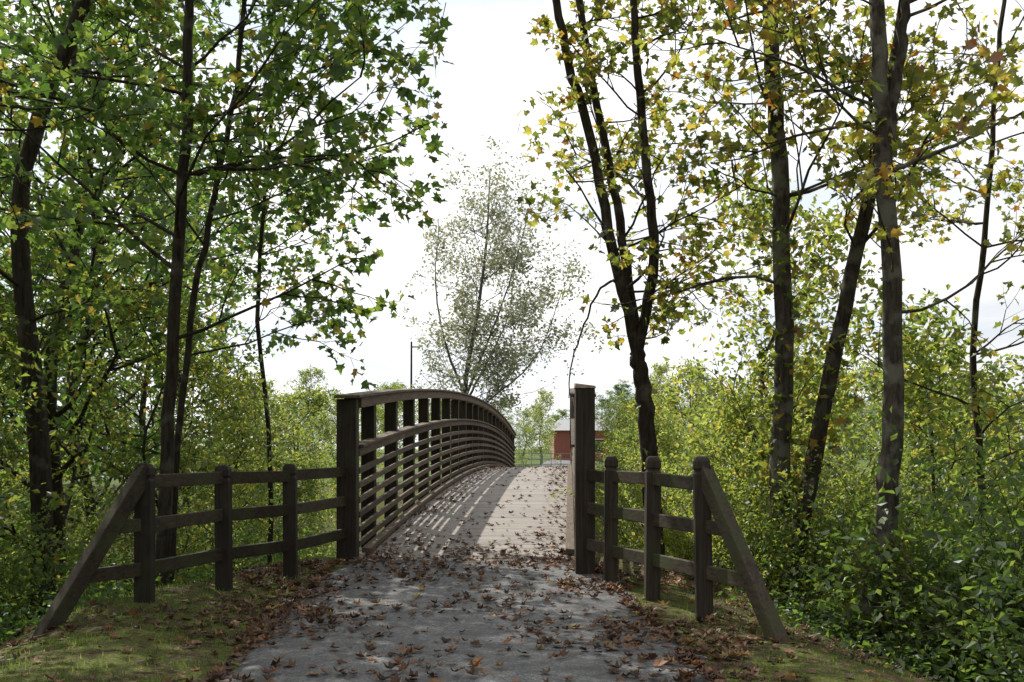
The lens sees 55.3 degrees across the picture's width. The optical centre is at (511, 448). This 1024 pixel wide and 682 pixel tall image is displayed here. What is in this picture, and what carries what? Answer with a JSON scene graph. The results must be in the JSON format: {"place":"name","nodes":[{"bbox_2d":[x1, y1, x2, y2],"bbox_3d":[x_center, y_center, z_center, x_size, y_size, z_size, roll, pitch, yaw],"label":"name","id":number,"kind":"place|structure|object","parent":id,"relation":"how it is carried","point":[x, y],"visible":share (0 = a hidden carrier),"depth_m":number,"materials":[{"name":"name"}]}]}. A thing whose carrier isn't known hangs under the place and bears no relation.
{"place":"outdoors","nodes":[
{"label":"outdoors","id":0,"kind":"place"},
{"bbox_2d":[219,561,709,681],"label":"path","id":1,"kind":"structure","parent":0,"point":[577,663],"depth_m":8.34,"materials":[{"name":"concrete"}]},
{"bbox_2d":[0,449,1023,681],"bbox_3d":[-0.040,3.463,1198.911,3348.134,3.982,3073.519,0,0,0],"label":"ground","id":2,"kind":"structure","parent":0,"point":[63,657],"depth_m":8.29,"materials":[{"name":"green plant"}]},
{"bbox_2d":[0,373,14,437],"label":"forest tree","id":3,"kind":"object","parent":2,"relation":"on","point":[11,404],"visible":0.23,"depth_m":20.53,"materials":[{"name":"green plant"}]},
{"bbox_2d":[0,466,30,565],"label":"young tree","id":4,"kind":"object","parent":2,"relation":"on","point":[7,487],"visible":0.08,"depth_m":23.91,"materials":[{"name":"green plant"}]},
{"bbox_2d":[0,282,65,532],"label":"forest tree","id":5,"kind":"object","parent":2,"relation":"on","point":[13,401],"depth_m":43.90,"materials":[{"name":"green plant"}]},
{"bbox_2d":[0,289,72,619],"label":"young tree","id":6,"kind":"object","parent":2,"relation":"on","point":[12,336],"visible":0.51,"depth_m":14.27,"materials":[{"name":"green plant"}]},
{"bbox_2d":[0,331,89,644],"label":"young tree","id":7,"kind":"object","parent":2,"relation":"on","point":[6,549],"visible":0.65,"depth_m":11.68,"materials":[{"name":"green plant"}]},
{"bbox_2d":[0,139,110,510],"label":"forest tree","id":8,"kind":"object","parent":2,"relation":"on","point":[9,245],"visible":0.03,"depth_m":38.06,"materials":[{"name":"green plant"}]},
{"bbox_2d":[0,456,118,608],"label":"young tree","id":9,"kind":"object","parent":2,"relation":"on","point":[74,497],"visible":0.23,"depth_m":21.27,"materials":[{"name":"green plant"}]},
{"bbox_2d":[3,208,136,469],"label":"forest tree","id":10,"kind":"object","parent":2,"relation":"on","point":[70,230],"visible":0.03,"depth_m":57.43,"materials":[{"name":"green plant"}]},
{"bbox_2d":[0,0,160,245],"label":"maple tree","id":11,"kind":"object","parent":2,"relation":"on","point":[29,89],"visible":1,"depth_m":9.83,"materials":[{"name":"green plant"}]},
{"bbox_2d":[0,0,244,545],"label":"forest tree","id":12,"kind":"object","parent":2,"relation":"on","point":[71,387],"visible":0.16,"depth_m":25.99,"materials":[{"name":"green plant"}]},
{"bbox_2d":[0,0,252,625],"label":"maple tree","id":13,"kind":"object","parent":2,"relation":"on","point":[22,274],"visible":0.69,"depth_m":13.94,"materials":[{"name":"green plant"}]},
{"bbox_2d":[0,0,287,593],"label":"forest tree","id":14,"kind":"object","parent":2,"relation":"on","point":[59,417],"visible":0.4,"depth_m":18.70,"materials":[{"name":"green plant"}]},
{"bbox_2d":[0,264,289,598],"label":"young tree","id":15,"kind":"object","parent":2,"relation":"on","point":[196,369],"visible":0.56,"depth_m":15.90,"materials":[{"name":"green plant"}]},
{"bbox_2d":[12,138,288,545],"bbox_3d":[-13.432,-3.033,34.453,7.453,17.243,9.570,0,0,33],"label":"forest tree","id":16,"kind":"object","parent":2,"relation":"on","point":[144,396],"visible":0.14,"depth_m":34.63,"materials":[{"name":"green plant"}]},
{"bbox_2d":[0,436,360,644],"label":"shrubbery","id":17,"kind":"object","parent":2,"relation":"on","point":[19,583],"visible":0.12,"depth_m":13.55,"materials":[{"name":"green plant"}]},
{"bbox_2d":[33,463,345,635],"bbox_3d":[-3.100,1.270,10.832,0.348,2.260,5.191,0,0,22],"label":"wooden fence","id":18,"kind":"object","parent":2,"relation":"on","point":[137,491],"visible":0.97,"depth_m":10.10,"materials":[{"name":"brown wood"}]},
{"bbox_2d":[88,148,291,547],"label":"forest tree","id":19,"kind":"object","parent":2,"relation":"on","point":[237,292],"visible":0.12,"depth_m":46.20,"materials":[{"name":"green plant"}]},
{"bbox_2d":[129,444,302,571],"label":"young tree","id":20,"kind":"object","parent":2,"relation":"on","point":[247,541],"visible":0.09,"depth_m":23.90,"materials":[{"name":"green plant"}]},
{"bbox_2d":[182,345,253,452],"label":"young tree","id":21,"kind":"object","parent":2,"relation":"on","point":[207,392],"visible":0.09,"depth_m":63.62,"materials":[{"name":"green plant"}]},
{"bbox_2d":[0,0,453,588],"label":"maple tree","id":22,"kind":"object","parent":2,"relation":"on","point":[282,84],"visible":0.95,"depth_m":11.59,"materials":[{"name":"green plant"}]},
{"bbox_2d":[155,366,307,581],"bbox_3d":[-5.934,1.508,19.782,2.939,6.656,4.563,0,0,20],"label":"young tree","id":23,"kind":"object","parent":2,"relation":"on","point":[242,445],"visible":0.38,"depth_m":19.38,"materials":[{"name":"green plant"}]},
{"bbox_2d":[187,452,282,565],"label":"young tree","id":24,"kind":"object","parent":2,"relation":"on","point":[243,503],"visible":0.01,"depth_m":28.96,"materials":[{"name":"green plant"}]},
{"bbox_2d":[203,393,282,563],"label":"young tree","id":25,"kind":"object","parent":2,"relation":"on","point":[259,398],"visible":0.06,"depth_m":34.66,"materials":[{"name":"green plant"}]},
{"bbox_2d":[95,0,408,563],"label":"maple tree","id":26,"kind":"object","parent":2,"relation":"on","point":[315,212],"visible":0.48,"depth_m":16.96,"materials":[{"name":"green plant"}]},
{"bbox_2d":[233,368,291,452],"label":"young tree","id":27,"kind":"object","parent":2,"relation":"on","point":[267,383],"visible":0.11,"depth_m":56.77,"materials":[{"name":"green plant"}]},
{"bbox_2d":[232,444,335,561],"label":"young tree","id":28,"kind":"object","parent":2,"relation":"on","point":[315,482],"visible":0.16,"depth_m":25.90,"materials":[{"name":"green plant"}]},
{"bbox_2d":[259,392,314,467],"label":"young tree","id":29,"kind":"object","parent":2,"relation":"on","point":[287,417],"visible":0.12,"depth_m":77.24,"materials":[{"name":"green plant"}]},
{"bbox_2d":[254,418,335,537],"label":"young tree","id":30,"kind":"object","parent":2,"relation":"on","point":[306,443],"visible":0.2,"depth_m":41.61,"materials":[{"name":"green plant"}]},
{"bbox_2d":[270,364,336,465],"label":"young tree","id":31,"kind":"object","parent":2,"relation":"on","point":[305,375],"visible":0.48,"depth_m":67.89,"materials":[{"name":"green plant"}]},
{"bbox_2d":[226,381,382,557],"bbox_3d":[-7.250,1.485,33.337,5.512,7.635,3.521,0,0,33],"label":"young tree","id":32,"kind":"object","parent":2,"relation":"on","point":[316,400],"visible":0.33,"depth_m":32.83,"materials":[{"name":"green plant"}]},
{"bbox_2d":[311,390,360,466],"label":"young tree","id":33,"kind":"object","parent":2,"relation":"on","point":[326,419],"visible":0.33,"depth_m":59.74,"materials":[{"name":"green plant"}]},
{"bbox_2d":[315,463,360,548],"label":"young tree","id":34,"kind":"object","parent":2,"relation":"on","point":[334,512],"visible":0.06,"depth_m":46.50,"materials":[{"name":"green plant"}]},
{"bbox_2d":[359,407,383,469],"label":"young tree","id":35,"kind":"object","parent":2,"relation":"on","point":[360,437],"visible":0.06,"depth_m":80.54,"materials":[{"name":"green plant"}]},
{"bbox_2d":[359,381,416,472],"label":"young tree","id":36,"kind":"object","parent":2,"relation":"on","point":[387,387],"visible":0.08,"depth_m":70.19,"materials":[{"name":"green plant"}]},
{"bbox_2d":[373,380,430,473],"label":"young tree","id":37,"kind":"object","parent":2,"relation":"on","point":[381,418],"visible":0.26,"depth_m":56.81,"materials":[{"name":"green plant"}]},
{"bbox_2d":[410,342,419,388],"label":"utility pole","id":38,"kind":"object","parent":2,"relation":"on","point":[411,364],"visible":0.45,"depth_m":63.94,"materials":[{"name":"grey metal"}]},
{"bbox_2d":[415,402,441,471],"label":"young tree","id":39,"kind":"object","parent":2,"relation":"on","point":[416,422],"visible":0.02,"depth_m":74.30,"materials":[{"name":"green plant"}]},
{"bbox_2d":[416,400,441,469],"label":"young tree","id":40,"kind":"object","parent":2,"relation":"on","point":[429,431],"visible":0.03,"depth_m":61.85,"materials":[{"name":"green plant"}]},
{"bbox_2d":[334,383,595,573],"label":"arched wooden bridge","id":41,"kind":"structure","parent":2,"relation":"on","point":[477,434],"depth_m":16.43,"materials":[{"name":"brown wood"}]},
{"bbox_2d":[0,465,957,681],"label":"fallen leaves","id":42,"kind":"object","parent":2,"relation":"on","point":[222,669],"visible":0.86,"depth_m":9.04,"materials":[{"name":"brown plant"}]},
{"bbox_2d":[397,135,604,447],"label":"silver maple tree","id":43,"kind":"object","parent":2,"relation":"on","point":[512,262],"visible":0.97,"depth_m":57.44,"materials":[{"name":"grey plant"}]},
{"bbox_2d":[494,400,523,458],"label":"park tree","id":44,"kind":"object","parent":2,"relation":"on","point":[511,422],"visible":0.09,"depth_m":95.50,"materials":[{"name":"green plant"}]},
{"bbox_2d":[0,535,1023,681],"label":"undergrowth","id":45,"kind":"object","parent":2,"relation":"on","point":[83,599],"visible":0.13,"depth_m":10.10,"materials":[{"name":"green plant"}]},
{"bbox_2d":[0,379,1023,459],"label":"distant tree line","id":46,"kind":"object","parent":2,"relation":"on","point":[618,390],"visible":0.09,"depth_m":188.81,"materials":[{"name":"green plant"}]},
{"bbox_2d":[514,420,539,463],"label":"park tree","id":47,"kind":"object","parent":2,"relation":"on","point":[518,439],"visible":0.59,"depth_m":98.06,"materials":[{"name":"green plant"}]},
{"bbox_2d":[514,387,555,465],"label":"park tree","id":48,"kind":"object","parent":2,"relation":"on","point":[544,395],"visible":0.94,"depth_m":91.82,"materials":[{"name":"green plant"}]},
{"bbox_2d":[527,406,561,463],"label":"park tree","id":49,"kind":"object","parent":2,"relation":"on","point":[548,428],"visible":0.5,"depth_m":103.76,"materials":[{"name":"green plant"}]},
{"bbox_2d":[284,453,847,470],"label":"metal fence","id":50,"kind":"object","parent":2,"relation":"on","point":[531,464],"visible":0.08,"depth_m":79.97,"materials":[{"name":"metal"}]},
{"bbox_2d":[551,430,612,460],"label":"walls","id":51,"kind":"structure","parent":2,"relation":"on","point":[561,441],"depth_m":135.00,"materials":[{"name":"red brick"}]},
{"bbox_2d":[548,420,613,431],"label":"roof","id":52,"kind":"structure","parent":51,"relation":"on","point":[565,425],"depth_m":136.58,"materials":[{"name":"metal"}]},
{"bbox_2d":[595,440,602,450],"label":"windows","id":53,"kind":"structure","parent":51,"relation":"attached to","point":[596,447],"depth_m":134.93,"materials":[{"name":"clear glass"}]},
{"bbox_2d":[595,400,637,470],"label":"young tree","id":54,"kind":"object","parent":2,"relation":"on","point":[606,428],"visible":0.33,"depth_m":51.91,"materials":[{"name":"green plant"}]},
{"bbox_2d":[597,396,636,470],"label":"young tree","id":55,"kind":"object","parent":2,"relation":"on","point":[624,401],"visible":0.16,"depth_m":55.15,"materials":[{"name":"green plant"}]},
{"bbox_2d":[600,395,637,458],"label":"young tree","id":56,"kind":"object","parent":2,"relation":"on","point":[622,409],"visible":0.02,"depth_m":56.91,"materials":[{"name":"green plant"}]},
{"bbox_2d":[595,427,679,541],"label":"young tree","id":57,"kind":"object","parent":2,"relation":"on","point":[603,461],"visible":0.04,"depth_m":41.95,"materials":[{"name":"green plant"}]},
{"bbox_2d":[602,408,675,506],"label":"young tree","id":58,"kind":"object","parent":2,"relation":"on","point":[614,428],"visible":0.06,"depth_m":48.01,"materials":[{"name":"green plant"}]},
{"bbox_2d":[595,415,691,556],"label":"young tree","id":59,"kind":"object","parent":2,"relation":"on","point":[632,463],"visible":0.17,"depth_m":31.10,"materials":[{"name":"green plant"}]},
{"bbox_2d":[601,398,691,547],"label":"young tree","id":60,"kind":"object","parent":2,"relation":"on","point":[664,437],"visible":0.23,"depth_m":26.28,"materials":[{"name":"green plant"}]},
{"bbox_2d":[604,406,688,538],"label":"young tree","id":61,"kind":"object","parent":2,"relation":"on","point":[618,450],"visible":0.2,"depth_m":36.83,"materials":[{"name":"green plant"}]},
{"bbox_2d":[515,0,782,554],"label":"multi stem tree","id":62,"kind":"object","parent":2,"relation":"on","point":[636,325],"visible":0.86,"depth_m":13.93,"materials":[{"name":"green plant"}]},
{"bbox_2d":[623,458,693,556],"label":"young tree","id":63,"kind":"object","parent":2,"relation":"on","point":[637,490],"visible":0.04,"depth_m":21.79,"materials":[{"name":"green plant"}]},
{"bbox_2d":[649,360,686,459],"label":"young tree","id":64,"kind":"object","parent":2,"relation":"on","point":[663,368],"visible":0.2,"depth_m":62.49,"materials":[{"name":"green plant"}]},
{"bbox_2d":[635,375,705,458],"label":"young tree","id":65,"kind":"object","parent":2,"relation":"on","point":[660,388],"visible":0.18,"depth_m":51.04,"materials":[{"name":"green plant"}]},
{"bbox_2d":[587,455,789,643],"bbox_3d":[1.595,1.235,10.028,0.256,2.330,4.089,0,0,-19],"label":"wooden fence","id":66,"kind":"object","parent":2,"relation":"on","point":[709,495],"visible":0.91,"depth_m":9.51,"materials":[{"name":"brown wood"}]},
{"bbox_2d":[630,352,749,542],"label":"young tree","id":67,"kind":"object","parent":2,"relation":"on","point":[698,398],"visible":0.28,"depth_m":33.42,"materials":[{"name":"green plant"}]},
{"bbox_2d":[678,363,710,454],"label":"young tree","id":68,"kind":"object","parent":2,"relation":"on","point":[707,378],"visible":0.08,"depth_m":67.25,"materials":[{"name":"green plant"}]},
{"bbox_2d":[681,393,725,456],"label":"young tree","id":69,"kind":"object","parent":2,"relation":"on","point":[699,405],"visible":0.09,"depth_m":58.01,"materials":[{"name":"green plant"}]},
{"bbox_2d":[663,488,762,571],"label":"young tree","id":70,"kind":"object","parent":2,"relation":"on","point":[687,509],"visible":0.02,"depth_m":18.56,"materials":[{"name":"green plant"}]},
{"bbox_2d":[682,412,756,545],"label":"young tree","id":71,"kind":"object","parent":2,"relation":"on","point":[689,453],"visible":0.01,"depth_m":41.12,"materials":[{"name":"green plant"}]},
{"bbox_2d":[667,382,804,572],"bbox_3d":[3.477,0.756,15.165,2.266,3.580,2.425,1,0,-35],"label":"young tree","id":72,"kind":"object","parent":2,"relation":"on","point":[727,399],"visible":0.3,"depth_m":15.00,"materials":[{"name":"green plant"}]},
{"bbox_2d":[738,379,761,438],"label":"park tree","id":73,"kind":"object","parent":2,"relation":"on","point":[747,392],"visible":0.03,"depth_m":107.67,"materials":[{"name":"green plant"}]},
{"bbox_2d":[661,355,856,548],"bbox_3d":[6.082,1.468,24.673,4.914,7.575,3.944,0,0,40],"label":"young tree","id":74,"kind":"object","parent":2,"relation":"on","point":[692,419],"visible":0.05,"depth_m":24.41,"materials":[{"name":"green plant"}]},
{"bbox_2d":[675,396,875,612],"bbox_3d":[5.090,1.984,19.306,4.364,6.325,4.317,1,-3,-41],"label":"young tree","id":75,"kind":"object","parent":2,"relation":"on","point":[798,417],"visible":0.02,"depth_m":19.41,"materials":[{"name":"green plant"}]},
{"bbox_2d":[654,166,904,609],"bbox_3d":[4.144,-0.658,16.067,3.479,8.454,5.847,0,0,1],"label":"young tree","id":76,"kind":"object","parent":2,"relation":"on","point":[812,263],"visible":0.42,"depth_m":15.93,"materials":[{"name":"green plant"}]},
{"bbox_2d":[560,0,1000,597],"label":"tulip tree","id":77,"kind":"object","parent":2,"relation":"on","point":[782,440],"visible":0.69,"depth_m":12.91,"materials":[{"name":"green plant"}]},
{"bbox_2d":[744,334,828,438],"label":"young tree","id":78,"kind":"object","parent":2,"relation":"on","point":[773,361],"visible":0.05,"depth_m":54.22,"materials":[{"name":"green plant"}]},
{"bbox_2d":[553,360,1022,658],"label":"shrubbery","id":79,"kind":"object","parent":2,"relation":"on","point":[680,546],"visible":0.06,"depth_m":13.43,"materials":[{"name":"green plant"}]},
{"bbox_2d":[735,370,876,542],"bbox_3d":[10.425,1.196,35.426,5.296,8.875,4.516,0,0,26],"label":"young tree","id":80,"kind":"object","parent":2,"relation":"on","point":[858,421],"visible":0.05,"depth_m":35.19,"materials":[{"name":"green plant"}]},
{"bbox_2d":[618,0,1023,656],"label":"tulip tree","id":81,"kind":"object","parent":2,"relation":"on","point":[882,172],"visible":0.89,"depth_m":10.90,"materials":[{"name":"green plant"}]},
{"bbox_2d":[790,348,868,493],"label":"young tree","id":82,"kind":"object","parent":2,"relation":"on","point":[849,414],"visible":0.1,"depth_m":26.96,"materials":[{"name":"green plant"}]},
{"bbox_2d":[665,406,1023,681],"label":"shrubbery","id":83,"kind":"object","parent":2,"relation":"on","point":[995,608],"visible":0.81,"depth_m":10.09,"materials":[{"name":"green plant"}]},
{"bbox_2d":[678,0,1021,614],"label":"tulip tree","id":84,"kind":"object","parent":2,"relation":"on","point":[828,378],"visible":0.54,"depth_m":12.40,"materials":[{"name":"green plant"}]},
{"bbox_2d":[827,413,914,521],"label":"young tree","id":85,"kind":"object","parent":2,"relation":"on","point":[867,444],"visible":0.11,"depth_m":46.16,"materials":[{"name":"green plant"}]},
{"bbox_2d":[844,356,918,479],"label":"young tree","id":86,"kind":"object","parent":2,"relation":"on","point":[872,368],"visible":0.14,"depth_m":55.60,"materials":[{"name":"green plant"}]},
{"bbox_2d":[794,0,1023,673],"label":"slender tree","id":87,"kind":"object","parent":2,"relation":"on","point":[974,391],"visible":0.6,"depth_m":14.97,"materials":[{"name":"green plant"}]},
{"bbox_2d":[876,422,972,509],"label":"young tree","id":88,"kind":"object","parent":2,"relation":"on","point":[919,468],"visible":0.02,"depth_m":37.83,"materials":[{"name":"green plant"}]},
{"bbox_2d":[826,284,1023,642],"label":"young tree","id":89,"kind":"object","parent":2,"relation":"on","point":[910,335],"visible":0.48,"depth_m":16.95,"materials":[{"name":"green plant"}]},
{"bbox_2d":[832,314,1023,576],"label":"young tree","id":90,"kind":"object","parent":2,"relation":"on","point":[1002,374],"visible":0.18,"depth_m":20.69,"materials":[{"name":"green plant"}]},
{"bbox_2d":[904,403,976,495],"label":"young tree","id":91,"kind":"object","parent":2,"relation":"on","point":[937,460],"visible":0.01,"depth_m":49.50,"materials":[{"name":"green plant"}]},
{"bbox_2d":[859,356,1023,538],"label":"young tree","id":92,"kind":"object","parent":2,"relation":"on","point":[949,412],"visible":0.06,"depth_m":25.14,"materials":[{"name":"green plant"}]},
{"bbox_2d":[929,367,1023,521],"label":"young tree","id":93,"kind":"object","parent":2,"relation":"on","point":[983,445],"visible":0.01,"depth_m":29.72,"materials":[{"name":"green plant"}]},
{"bbox_2d":[0,0,1023,448],"label":"sky","id":94,"kind":"structure","parent":0,"point":[495,68],"materials":[{"name":"white"}]},
{"bbox_2d":[539,460,569,466],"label":"path","id":95,"kind":"structure","parent":0,"point":[561,462],"depth_m":107.72,"materials":[{"name":"concrete"}]}
]}

